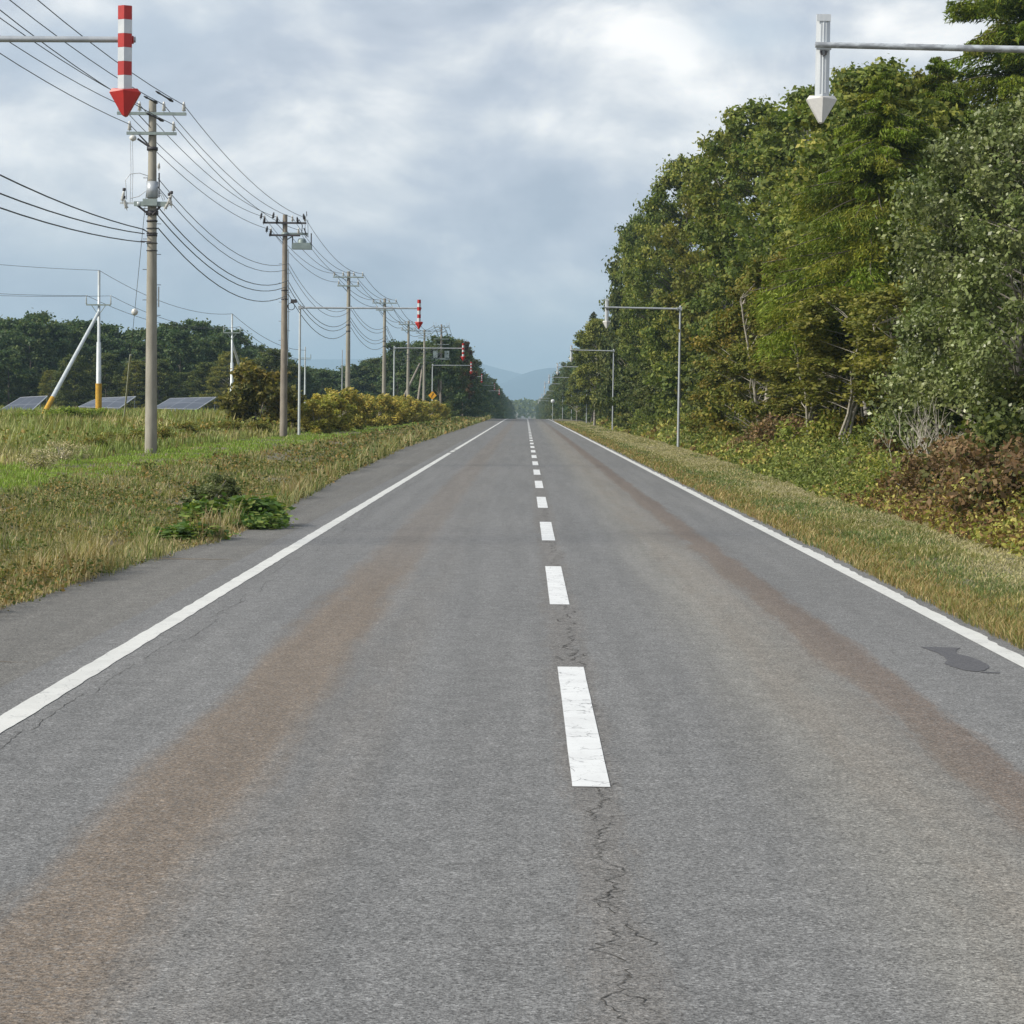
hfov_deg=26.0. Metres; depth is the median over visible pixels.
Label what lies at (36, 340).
broadleaf tree
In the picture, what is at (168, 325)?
broadleaf tree
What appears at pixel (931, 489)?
shrub
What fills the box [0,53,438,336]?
power line
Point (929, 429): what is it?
dead shrub
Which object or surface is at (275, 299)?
power cable
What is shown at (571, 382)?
birch tree
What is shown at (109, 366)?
broadleaf tree
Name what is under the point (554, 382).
broadleaf tree
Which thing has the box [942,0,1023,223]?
larch tree
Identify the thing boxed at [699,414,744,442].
shrub
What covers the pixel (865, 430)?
shrub
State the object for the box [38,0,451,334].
power line
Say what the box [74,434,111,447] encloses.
meadow bush
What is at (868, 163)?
larch tree
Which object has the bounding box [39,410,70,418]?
meadow bush
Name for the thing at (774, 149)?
birch tree
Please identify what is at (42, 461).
flowering weed
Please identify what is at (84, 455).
flowering weed
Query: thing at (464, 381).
broadleaf tree
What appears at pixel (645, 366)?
understory tree
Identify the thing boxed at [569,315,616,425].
birch tree
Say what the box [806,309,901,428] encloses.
slender tree
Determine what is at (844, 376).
larch tree
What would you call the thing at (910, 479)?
shrub
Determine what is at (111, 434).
meadow bush
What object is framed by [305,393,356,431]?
knotweed bush
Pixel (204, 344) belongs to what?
broadleaf tree
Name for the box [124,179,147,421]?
guy wire
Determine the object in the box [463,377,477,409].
broadleaf tree
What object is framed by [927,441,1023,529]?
shrub
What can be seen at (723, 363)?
slender tree
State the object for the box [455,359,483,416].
broadleaf tree
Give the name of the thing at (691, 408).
understory tree
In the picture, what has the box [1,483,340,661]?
shoulder joint soil
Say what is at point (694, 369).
understory tree
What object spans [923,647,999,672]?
tar patch
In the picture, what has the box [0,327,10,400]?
broadleaf tree
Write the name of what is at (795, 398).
slender tree
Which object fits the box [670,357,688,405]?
understory tree
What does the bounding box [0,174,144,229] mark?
power cable
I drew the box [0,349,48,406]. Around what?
broadleaf tree
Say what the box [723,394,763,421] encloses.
shrub
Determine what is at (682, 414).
shrub
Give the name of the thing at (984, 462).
shrub
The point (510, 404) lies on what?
broadleaf tree
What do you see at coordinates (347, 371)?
utility pole
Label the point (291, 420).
shrub
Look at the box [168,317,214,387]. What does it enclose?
broadleaf tree
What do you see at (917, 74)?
broadleaf tree
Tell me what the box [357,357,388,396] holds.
broadleaf tree
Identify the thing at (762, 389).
understory tree
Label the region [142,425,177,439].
meadow bush
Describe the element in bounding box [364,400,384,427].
knotweed bush
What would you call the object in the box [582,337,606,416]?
broadleaf tree
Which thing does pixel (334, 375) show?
broadleaf tree
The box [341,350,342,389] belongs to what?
steel pole
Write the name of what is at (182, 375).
broadleaf tree
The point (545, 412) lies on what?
broadleaf tree
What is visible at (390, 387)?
broadleaf tree
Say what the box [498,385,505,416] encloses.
broadleaf tree
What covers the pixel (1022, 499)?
shrub
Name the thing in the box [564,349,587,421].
broadleaf tree
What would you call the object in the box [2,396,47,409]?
solar table
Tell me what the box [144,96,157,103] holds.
wire splice
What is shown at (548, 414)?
broadleaf tree
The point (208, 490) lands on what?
weed
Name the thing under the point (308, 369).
broadleaf tree
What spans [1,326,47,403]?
broadleaf tree
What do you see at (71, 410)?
meadow bush
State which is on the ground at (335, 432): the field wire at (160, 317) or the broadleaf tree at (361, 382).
the broadleaf tree at (361, 382)
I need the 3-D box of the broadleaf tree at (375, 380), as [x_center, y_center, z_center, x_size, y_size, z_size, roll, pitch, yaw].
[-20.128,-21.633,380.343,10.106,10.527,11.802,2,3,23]
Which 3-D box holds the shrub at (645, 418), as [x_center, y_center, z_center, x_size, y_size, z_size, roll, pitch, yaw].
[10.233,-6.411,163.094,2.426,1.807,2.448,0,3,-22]
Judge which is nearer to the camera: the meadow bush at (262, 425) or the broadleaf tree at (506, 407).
the meadow bush at (262, 425)
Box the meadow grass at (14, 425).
[0,404,310,464]
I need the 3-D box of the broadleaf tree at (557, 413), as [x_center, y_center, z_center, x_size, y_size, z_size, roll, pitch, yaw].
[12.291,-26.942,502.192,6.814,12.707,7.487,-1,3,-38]
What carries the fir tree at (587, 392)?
on the ground at (335, 432)
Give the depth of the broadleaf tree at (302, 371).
299.10 m
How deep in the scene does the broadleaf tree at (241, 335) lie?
308.80 m
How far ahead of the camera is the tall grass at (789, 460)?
55.00 m
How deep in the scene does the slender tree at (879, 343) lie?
61.54 m
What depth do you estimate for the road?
11.04 m
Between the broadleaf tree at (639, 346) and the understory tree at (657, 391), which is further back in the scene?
the broadleaf tree at (639, 346)
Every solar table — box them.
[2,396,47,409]
[78,396,135,409]
[157,397,215,411]
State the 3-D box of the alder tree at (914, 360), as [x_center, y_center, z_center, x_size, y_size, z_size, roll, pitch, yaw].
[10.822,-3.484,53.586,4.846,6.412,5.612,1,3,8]
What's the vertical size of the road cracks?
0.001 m
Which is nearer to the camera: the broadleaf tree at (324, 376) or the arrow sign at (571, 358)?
the arrow sign at (571, 358)
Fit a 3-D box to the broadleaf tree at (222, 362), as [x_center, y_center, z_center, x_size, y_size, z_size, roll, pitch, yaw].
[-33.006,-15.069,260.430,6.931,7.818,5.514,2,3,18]
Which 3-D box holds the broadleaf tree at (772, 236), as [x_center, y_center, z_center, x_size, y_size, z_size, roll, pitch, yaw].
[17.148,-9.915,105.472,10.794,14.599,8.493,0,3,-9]
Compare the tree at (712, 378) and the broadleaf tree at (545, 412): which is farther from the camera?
the broadleaf tree at (545, 412)
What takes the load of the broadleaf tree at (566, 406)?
on the ground at (335, 432)
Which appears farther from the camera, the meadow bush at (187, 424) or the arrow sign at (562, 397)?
the arrow sign at (562, 397)
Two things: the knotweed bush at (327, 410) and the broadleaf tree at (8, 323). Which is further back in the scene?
the broadleaf tree at (8, 323)
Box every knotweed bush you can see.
[287,398,341,433]
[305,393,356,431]
[322,386,368,429]
[336,393,374,429]
[364,393,402,426]
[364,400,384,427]
[375,397,414,425]
[392,394,421,423]
[406,399,428,422]
[416,401,433,421]
[422,400,444,420]
[437,404,450,419]
[441,403,454,418]
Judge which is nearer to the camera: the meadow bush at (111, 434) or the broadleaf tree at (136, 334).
the meadow bush at (111, 434)
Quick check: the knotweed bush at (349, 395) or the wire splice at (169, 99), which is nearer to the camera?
the wire splice at (169, 99)
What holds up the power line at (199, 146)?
attached to the utility pole at (153, 192)
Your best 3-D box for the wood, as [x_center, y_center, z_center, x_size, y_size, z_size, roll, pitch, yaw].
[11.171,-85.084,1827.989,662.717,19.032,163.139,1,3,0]
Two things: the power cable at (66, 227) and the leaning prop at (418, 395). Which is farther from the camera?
the leaning prop at (418, 395)
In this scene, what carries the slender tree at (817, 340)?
on the ground at (335, 432)
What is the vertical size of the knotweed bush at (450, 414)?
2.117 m
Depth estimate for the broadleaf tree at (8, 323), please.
314.39 m
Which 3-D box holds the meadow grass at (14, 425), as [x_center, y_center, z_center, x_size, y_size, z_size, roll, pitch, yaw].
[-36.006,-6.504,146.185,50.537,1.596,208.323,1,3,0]
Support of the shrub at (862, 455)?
on the ground at (335, 432)
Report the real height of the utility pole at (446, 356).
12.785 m
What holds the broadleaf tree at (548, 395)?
on the ground at (335, 432)
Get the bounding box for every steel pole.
[86,270,111,408]
[223,314,240,390]
[304,347,310,402]
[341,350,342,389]
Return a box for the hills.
[498,368,559,403]
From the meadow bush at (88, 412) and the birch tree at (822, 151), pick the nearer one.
the birch tree at (822, 151)
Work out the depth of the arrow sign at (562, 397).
429.34 m
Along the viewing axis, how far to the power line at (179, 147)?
73.12 m
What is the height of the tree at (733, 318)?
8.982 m
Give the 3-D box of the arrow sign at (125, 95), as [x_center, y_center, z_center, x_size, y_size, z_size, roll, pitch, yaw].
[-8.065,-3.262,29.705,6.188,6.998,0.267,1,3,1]
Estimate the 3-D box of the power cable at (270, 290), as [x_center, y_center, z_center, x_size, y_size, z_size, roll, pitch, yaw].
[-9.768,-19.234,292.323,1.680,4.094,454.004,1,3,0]
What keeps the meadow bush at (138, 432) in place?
on the ground at (335, 432)
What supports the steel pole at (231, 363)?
on the ground at (335, 432)
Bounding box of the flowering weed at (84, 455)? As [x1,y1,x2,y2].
[73,444,94,458]
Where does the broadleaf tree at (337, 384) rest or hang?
on the ground at (335, 432)
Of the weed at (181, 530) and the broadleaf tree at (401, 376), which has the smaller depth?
the weed at (181, 530)
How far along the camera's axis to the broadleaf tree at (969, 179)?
77.15 m
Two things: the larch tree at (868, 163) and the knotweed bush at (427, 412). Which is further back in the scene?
the knotweed bush at (427, 412)
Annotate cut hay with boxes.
[594,432,1020,607]
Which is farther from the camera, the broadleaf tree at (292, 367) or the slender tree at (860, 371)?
the broadleaf tree at (292, 367)
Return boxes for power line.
[0,10,447,336]
[0,18,439,331]
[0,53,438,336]
[9,42,438,336]
[10,0,448,337]
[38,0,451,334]
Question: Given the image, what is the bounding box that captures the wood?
[511,397,539,417]
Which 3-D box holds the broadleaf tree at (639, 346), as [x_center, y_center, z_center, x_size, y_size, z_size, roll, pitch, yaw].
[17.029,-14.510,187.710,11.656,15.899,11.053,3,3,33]
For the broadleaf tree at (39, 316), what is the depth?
315.22 m
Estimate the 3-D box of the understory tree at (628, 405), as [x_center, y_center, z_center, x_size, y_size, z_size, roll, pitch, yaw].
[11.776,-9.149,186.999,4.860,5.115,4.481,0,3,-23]
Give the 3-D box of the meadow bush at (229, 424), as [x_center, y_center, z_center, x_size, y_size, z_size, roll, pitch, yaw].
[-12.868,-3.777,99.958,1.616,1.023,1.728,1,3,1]
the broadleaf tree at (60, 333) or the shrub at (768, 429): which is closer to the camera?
the shrub at (768, 429)
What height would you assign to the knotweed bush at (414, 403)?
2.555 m
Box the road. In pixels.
[0,415,1023,1023]
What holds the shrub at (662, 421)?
on the ground at (335, 432)
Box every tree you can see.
[0,316,20,338]
[0,319,66,406]
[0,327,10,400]
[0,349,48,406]
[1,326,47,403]
[10,372,44,402]
[12,310,62,369]
[20,318,81,407]
[35,319,71,373]
[37,370,59,406]
[41,316,104,394]
[45,324,93,405]
[49,354,95,408]
[69,332,123,402]
[79,352,132,407]
[86,335,134,397]
[88,323,123,388]
[112,328,132,360]
[117,341,159,408]
[118,360,145,407]
[123,327,145,385]
[128,326,177,408]
[130,359,189,409]
[142,327,213,409]
[157,320,185,368]
[165,372,201,397]
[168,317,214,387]
[174,336,216,402]
[183,362,225,409]
[187,330,243,409]
[199,350,247,405]
[203,324,227,336]
[205,326,256,403]
[226,357,273,391]
[237,346,257,360]
[242,343,267,355]
[251,348,301,409]
[255,351,287,385]
[288,358,311,397]
[296,365,320,400]
[297,370,321,399]
[312,368,335,394]
[313,369,335,394]
[320,370,344,394]
[332,366,365,395]
[337,362,381,395]
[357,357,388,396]
[359,357,396,393]
[365,339,416,400]
[387,343,427,399]
[395,340,452,401]
[409,334,469,415]
[435,340,474,413]
[455,339,481,408]
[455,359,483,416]
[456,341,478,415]
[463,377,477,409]
[471,349,481,397]
[474,359,488,409]
[476,379,494,416]
[476,382,487,414]
[484,373,498,413]
[485,377,492,408]
[487,377,502,417]
[492,378,504,416]
[495,385,503,415]
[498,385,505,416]
[504,395,508,416]
[505,396,513,412]
[543,385,550,418]
[544,383,552,418]
[547,387,552,418]
[551,368,569,419]
[552,361,568,414]
[552,362,570,415]
[553,367,563,417]
[555,384,574,419]
[558,353,576,418]
[562,360,575,418]
[563,370,584,420]
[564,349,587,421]
[565,348,597,417]
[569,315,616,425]
[570,311,603,421]
[576,372,598,421]
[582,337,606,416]
[589,220,662,421]
[600,366,641,426]
[605,208,686,371]
[607,355,644,425]
[616,154,739,375]
[618,375,641,418]
[620,368,655,429]
[624,279,674,350]
[628,355,663,420]
[630,344,702,426]
[634,249,701,348]
[635,361,676,414]
[636,369,682,426]
[640,131,773,392]
[640,306,681,354]
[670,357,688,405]
[676,96,810,358]
[677,351,705,405]
[678,249,845,435]
[679,320,789,433]
[681,336,738,435]
[702,84,817,301]
[704,335,746,430]
[706,283,738,311]
[712,340,785,417]
[734,377,827,415]
[745,71,973,428]
[750,248,857,421]
[754,340,847,424]
[756,302,852,431]
[757,56,901,319]
[760,53,980,417]
[760,211,860,415]
[772,105,856,413]
[776,95,919,274]
[778,285,896,444]
[788,392,869,414]
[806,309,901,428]
[833,282,914,406]
[841,280,958,411]
[850,88,1023,453]
[857,238,1023,450]
[889,56,1017,274]
[898,68,955,110]
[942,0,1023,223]
[945,127,1023,226]
[947,250,1023,396]
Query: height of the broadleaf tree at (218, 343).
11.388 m
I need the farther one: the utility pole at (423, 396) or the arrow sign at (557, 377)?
the arrow sign at (557, 377)
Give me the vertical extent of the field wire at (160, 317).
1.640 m
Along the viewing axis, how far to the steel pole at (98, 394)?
119.78 m
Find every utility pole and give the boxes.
[117,100,185,452]
[260,211,311,436]
[333,271,363,388]
[372,298,396,394]
[399,321,415,398]
[422,330,432,400]
[432,324,449,402]
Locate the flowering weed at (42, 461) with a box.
[15,446,65,469]
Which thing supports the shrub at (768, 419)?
on the ground at (335, 432)
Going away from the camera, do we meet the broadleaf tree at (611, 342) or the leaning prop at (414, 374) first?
the broadleaf tree at (611, 342)
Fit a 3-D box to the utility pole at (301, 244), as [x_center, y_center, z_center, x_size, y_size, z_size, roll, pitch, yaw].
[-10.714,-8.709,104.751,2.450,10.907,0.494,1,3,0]
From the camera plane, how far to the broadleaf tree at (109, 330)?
309.88 m
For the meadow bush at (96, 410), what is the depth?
113.00 m
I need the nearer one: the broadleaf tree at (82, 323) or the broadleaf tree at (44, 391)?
the broadleaf tree at (44, 391)
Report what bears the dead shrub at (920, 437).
on the ground at (335, 432)
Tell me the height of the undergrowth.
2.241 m
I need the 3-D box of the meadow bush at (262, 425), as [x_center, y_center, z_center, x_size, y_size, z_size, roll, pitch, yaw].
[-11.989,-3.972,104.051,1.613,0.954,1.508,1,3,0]
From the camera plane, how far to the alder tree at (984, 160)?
46.93 m
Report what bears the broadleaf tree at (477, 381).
on the ground at (335, 432)
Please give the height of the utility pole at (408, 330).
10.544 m
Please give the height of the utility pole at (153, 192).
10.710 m
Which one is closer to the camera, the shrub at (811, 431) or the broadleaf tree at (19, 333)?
the shrub at (811, 431)
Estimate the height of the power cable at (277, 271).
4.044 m
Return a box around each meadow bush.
[11,410,55,419]
[31,405,87,419]
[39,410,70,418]
[69,407,101,417]
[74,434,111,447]
[83,407,111,415]
[99,430,138,440]
[122,428,162,440]
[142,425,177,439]
[160,419,202,433]
[194,422,221,432]
[215,419,241,430]
[242,417,271,433]
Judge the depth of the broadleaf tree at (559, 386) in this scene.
460.80 m
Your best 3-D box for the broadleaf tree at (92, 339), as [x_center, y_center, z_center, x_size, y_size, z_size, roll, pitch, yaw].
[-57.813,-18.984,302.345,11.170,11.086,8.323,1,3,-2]
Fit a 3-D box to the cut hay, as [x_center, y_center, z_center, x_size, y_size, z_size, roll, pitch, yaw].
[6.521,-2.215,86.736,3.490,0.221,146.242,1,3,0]
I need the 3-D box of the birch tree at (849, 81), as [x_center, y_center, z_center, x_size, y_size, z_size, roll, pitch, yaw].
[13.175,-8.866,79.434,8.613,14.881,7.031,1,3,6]
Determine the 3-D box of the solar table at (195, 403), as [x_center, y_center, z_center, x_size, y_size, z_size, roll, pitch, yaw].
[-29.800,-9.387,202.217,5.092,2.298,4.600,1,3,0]
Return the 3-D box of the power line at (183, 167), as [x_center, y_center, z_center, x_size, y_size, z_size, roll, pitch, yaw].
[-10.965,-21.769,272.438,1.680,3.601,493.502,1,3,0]
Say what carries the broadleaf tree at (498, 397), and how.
on the ground at (335, 432)
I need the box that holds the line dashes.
[527,419,609,786]
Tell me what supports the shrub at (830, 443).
on the ground at (335, 432)
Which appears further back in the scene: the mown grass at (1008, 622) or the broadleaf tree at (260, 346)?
the broadleaf tree at (260, 346)
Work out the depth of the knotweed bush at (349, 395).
132.69 m
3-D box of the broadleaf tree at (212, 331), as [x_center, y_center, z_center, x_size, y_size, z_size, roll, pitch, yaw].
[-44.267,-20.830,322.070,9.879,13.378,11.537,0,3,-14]
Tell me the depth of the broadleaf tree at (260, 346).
308.77 m
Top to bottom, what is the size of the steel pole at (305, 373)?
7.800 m
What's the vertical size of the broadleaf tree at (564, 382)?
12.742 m
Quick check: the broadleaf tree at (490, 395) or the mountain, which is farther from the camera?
the mountain
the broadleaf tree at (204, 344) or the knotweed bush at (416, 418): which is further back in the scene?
the broadleaf tree at (204, 344)
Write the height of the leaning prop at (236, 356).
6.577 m
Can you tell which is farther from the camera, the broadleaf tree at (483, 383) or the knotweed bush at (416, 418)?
the broadleaf tree at (483, 383)
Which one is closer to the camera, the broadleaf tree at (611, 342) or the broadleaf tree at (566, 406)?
the broadleaf tree at (611, 342)
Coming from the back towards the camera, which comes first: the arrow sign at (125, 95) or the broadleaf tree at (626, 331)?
the broadleaf tree at (626, 331)
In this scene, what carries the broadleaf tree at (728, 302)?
on the ground at (335, 432)
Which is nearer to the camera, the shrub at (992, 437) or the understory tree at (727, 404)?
the shrub at (992, 437)
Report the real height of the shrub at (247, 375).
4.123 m
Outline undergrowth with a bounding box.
[590,416,1023,556]
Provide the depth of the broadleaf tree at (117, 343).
301.08 m
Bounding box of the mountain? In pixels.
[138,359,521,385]
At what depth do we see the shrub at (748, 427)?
91.63 m
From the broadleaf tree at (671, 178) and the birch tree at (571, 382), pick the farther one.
the birch tree at (571, 382)
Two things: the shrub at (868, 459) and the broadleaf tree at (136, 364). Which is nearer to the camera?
the shrub at (868, 459)
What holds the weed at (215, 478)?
on the ground at (335, 432)
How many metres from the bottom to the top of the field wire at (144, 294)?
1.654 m
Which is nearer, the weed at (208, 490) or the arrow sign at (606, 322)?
the weed at (208, 490)
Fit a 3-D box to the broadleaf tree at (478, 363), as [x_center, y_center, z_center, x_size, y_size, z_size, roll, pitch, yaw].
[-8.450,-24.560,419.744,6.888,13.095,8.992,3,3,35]
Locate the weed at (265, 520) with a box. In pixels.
[214,509,293,529]
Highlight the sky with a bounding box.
[0,0,1002,373]
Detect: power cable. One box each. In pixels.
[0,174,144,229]
[0,193,144,233]
[0,207,144,242]
[156,214,441,362]
[158,178,442,352]
[158,187,443,355]
[158,228,443,366]
[159,209,441,360]
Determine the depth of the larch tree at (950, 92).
80.98 m
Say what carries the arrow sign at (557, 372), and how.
on the ground at (335, 432)
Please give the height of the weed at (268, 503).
0.610 m
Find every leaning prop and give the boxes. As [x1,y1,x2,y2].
[42,311,99,412]
[233,343,239,366]
[404,363,420,395]
[417,366,422,400]
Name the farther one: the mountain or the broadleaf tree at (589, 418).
the mountain
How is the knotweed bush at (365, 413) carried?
on the ground at (335, 432)
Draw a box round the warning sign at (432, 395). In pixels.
[428,391,436,402]
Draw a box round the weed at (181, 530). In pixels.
[131,519,241,543]
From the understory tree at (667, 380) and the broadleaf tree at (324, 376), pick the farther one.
the broadleaf tree at (324, 376)
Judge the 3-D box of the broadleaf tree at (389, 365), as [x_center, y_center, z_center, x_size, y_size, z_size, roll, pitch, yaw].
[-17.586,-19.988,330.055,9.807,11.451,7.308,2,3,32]
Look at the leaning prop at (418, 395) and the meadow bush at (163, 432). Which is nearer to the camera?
the meadow bush at (163, 432)
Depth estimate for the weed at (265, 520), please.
32.80 m
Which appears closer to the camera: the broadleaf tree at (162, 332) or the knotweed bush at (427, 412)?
the knotweed bush at (427, 412)
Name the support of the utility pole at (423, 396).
on the ground at (335, 432)
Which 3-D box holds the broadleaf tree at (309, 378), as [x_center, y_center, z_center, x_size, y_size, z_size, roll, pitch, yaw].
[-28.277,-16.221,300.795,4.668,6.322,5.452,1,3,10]
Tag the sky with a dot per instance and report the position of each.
(478, 162)
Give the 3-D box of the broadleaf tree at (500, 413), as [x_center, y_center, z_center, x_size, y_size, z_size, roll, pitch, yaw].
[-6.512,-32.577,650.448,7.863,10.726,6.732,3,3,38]
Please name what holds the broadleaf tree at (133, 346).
on the ground at (335, 432)
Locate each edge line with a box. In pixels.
[0,419,505,732]
[548,419,1023,667]
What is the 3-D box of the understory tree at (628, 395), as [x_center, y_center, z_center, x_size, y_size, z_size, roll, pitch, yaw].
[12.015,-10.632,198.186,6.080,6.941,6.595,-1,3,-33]
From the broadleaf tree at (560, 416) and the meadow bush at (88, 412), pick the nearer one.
the meadow bush at (88, 412)
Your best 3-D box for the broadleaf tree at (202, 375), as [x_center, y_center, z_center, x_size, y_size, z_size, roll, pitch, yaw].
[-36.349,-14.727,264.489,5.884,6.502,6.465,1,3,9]
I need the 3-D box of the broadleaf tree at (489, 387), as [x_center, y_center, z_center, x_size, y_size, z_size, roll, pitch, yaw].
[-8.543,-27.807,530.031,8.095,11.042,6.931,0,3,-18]
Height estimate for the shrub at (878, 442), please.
1.874 m
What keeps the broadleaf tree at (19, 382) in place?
on the ground at (335, 432)
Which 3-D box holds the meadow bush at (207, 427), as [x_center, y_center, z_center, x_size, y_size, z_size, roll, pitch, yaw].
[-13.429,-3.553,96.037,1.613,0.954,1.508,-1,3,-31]
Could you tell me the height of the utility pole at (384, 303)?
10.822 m
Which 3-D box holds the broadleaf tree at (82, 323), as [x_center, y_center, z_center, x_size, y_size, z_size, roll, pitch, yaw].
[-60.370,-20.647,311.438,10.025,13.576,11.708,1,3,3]
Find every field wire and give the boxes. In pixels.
[0,264,296,349]
[0,295,304,359]
[13,294,297,359]
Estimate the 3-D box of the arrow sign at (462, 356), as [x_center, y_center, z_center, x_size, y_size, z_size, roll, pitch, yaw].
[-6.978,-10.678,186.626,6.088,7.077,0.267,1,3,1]
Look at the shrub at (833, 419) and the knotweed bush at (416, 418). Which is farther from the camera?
the knotweed bush at (416, 418)
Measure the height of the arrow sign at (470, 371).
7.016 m
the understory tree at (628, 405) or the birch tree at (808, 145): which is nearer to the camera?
the birch tree at (808, 145)
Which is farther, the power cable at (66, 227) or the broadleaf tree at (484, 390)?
the broadleaf tree at (484, 390)
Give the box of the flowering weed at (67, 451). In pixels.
[44,438,82,462]
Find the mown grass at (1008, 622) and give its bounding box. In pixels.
[555,421,1023,650]
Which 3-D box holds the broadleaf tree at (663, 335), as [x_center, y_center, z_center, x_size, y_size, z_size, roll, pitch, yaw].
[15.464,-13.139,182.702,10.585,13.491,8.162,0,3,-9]
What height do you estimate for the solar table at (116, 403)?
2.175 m
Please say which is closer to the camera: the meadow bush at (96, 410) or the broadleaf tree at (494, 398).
the meadow bush at (96, 410)
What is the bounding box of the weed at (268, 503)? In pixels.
[160,491,298,525]
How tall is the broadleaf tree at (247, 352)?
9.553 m
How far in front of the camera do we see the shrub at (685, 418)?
132.95 m
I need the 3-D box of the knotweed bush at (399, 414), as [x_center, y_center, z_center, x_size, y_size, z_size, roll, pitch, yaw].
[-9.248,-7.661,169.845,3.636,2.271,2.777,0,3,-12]
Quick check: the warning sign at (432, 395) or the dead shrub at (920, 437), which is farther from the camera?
the warning sign at (432, 395)
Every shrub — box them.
[213,357,303,427]
[270,393,306,427]
[629,407,649,428]
[635,413,653,428]
[656,407,674,426]
[663,415,688,428]
[668,409,686,423]
[676,397,695,431]
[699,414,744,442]
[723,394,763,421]
[727,408,810,444]
[732,421,761,445]
[743,412,805,453]
[765,415,838,467]
[798,403,880,443]
[802,439,846,466]
[837,437,881,490]
[842,400,913,449]
[845,425,930,473]
[861,448,914,501]
[870,442,993,499]
[872,396,961,472]
[879,385,998,452]
[892,428,997,498]
[904,460,1003,521]
[905,406,971,456]
[922,420,1011,458]
[922,429,1023,490]
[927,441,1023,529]
[955,362,1023,437]
[958,384,1023,466]
[1008,471,1023,519]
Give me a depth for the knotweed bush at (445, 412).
239.69 m
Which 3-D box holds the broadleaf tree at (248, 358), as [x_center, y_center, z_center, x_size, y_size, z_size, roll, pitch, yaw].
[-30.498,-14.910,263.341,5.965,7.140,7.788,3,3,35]
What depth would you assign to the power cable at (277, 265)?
94.69 m
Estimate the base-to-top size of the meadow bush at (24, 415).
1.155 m
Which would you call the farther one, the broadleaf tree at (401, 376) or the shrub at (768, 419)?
the broadleaf tree at (401, 376)
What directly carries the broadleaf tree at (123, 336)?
on the ground at (335, 432)
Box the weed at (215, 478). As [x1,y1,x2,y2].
[203,471,243,502]
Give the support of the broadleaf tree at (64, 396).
on the ground at (335, 432)
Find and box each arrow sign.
[0,5,140,116]
[298,300,422,434]
[393,343,464,395]
[432,362,472,390]
[544,381,562,418]
[548,374,571,419]
[556,363,586,422]
[569,345,614,428]
[603,299,681,446]
[806,14,1023,123]
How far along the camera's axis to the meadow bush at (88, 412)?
111.71 m
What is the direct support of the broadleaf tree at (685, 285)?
on the ground at (335, 432)
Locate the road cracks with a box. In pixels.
[0,482,657,1021]
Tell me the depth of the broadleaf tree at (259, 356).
295.73 m
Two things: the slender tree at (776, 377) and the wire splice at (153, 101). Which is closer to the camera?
the wire splice at (153, 101)
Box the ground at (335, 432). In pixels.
[0,412,1023,615]
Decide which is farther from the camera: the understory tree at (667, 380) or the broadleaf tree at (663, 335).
the broadleaf tree at (663, 335)
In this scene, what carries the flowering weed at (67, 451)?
on the ground at (335, 432)
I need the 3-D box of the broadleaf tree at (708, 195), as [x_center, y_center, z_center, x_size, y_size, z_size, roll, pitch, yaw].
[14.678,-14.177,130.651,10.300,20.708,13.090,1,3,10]
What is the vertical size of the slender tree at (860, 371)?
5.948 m
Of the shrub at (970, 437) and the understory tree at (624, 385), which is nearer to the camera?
the shrub at (970, 437)
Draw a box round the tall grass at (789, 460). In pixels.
[658,426,961,505]
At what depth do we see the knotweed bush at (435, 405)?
225.49 m
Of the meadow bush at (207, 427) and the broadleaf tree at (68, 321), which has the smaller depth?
the meadow bush at (207, 427)
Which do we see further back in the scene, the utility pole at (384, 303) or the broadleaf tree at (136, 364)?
the broadleaf tree at (136, 364)
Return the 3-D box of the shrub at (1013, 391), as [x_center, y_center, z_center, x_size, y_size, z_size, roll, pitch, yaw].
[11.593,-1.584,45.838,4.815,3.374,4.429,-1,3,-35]
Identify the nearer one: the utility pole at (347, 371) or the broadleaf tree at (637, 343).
the utility pole at (347, 371)
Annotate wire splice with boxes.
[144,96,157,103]
[146,113,163,121]
[155,91,173,101]
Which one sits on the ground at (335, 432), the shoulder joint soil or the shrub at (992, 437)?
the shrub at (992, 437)
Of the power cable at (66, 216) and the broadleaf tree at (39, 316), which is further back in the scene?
the broadleaf tree at (39, 316)
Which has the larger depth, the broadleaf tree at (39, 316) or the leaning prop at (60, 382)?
the broadleaf tree at (39, 316)
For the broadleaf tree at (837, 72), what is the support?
on the ground at (335, 432)
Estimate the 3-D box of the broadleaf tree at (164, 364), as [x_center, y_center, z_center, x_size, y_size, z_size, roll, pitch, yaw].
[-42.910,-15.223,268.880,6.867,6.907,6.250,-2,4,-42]
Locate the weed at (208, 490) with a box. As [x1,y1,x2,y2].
[167,483,231,515]
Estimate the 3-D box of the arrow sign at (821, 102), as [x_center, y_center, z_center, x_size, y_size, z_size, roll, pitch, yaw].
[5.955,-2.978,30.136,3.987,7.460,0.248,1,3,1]

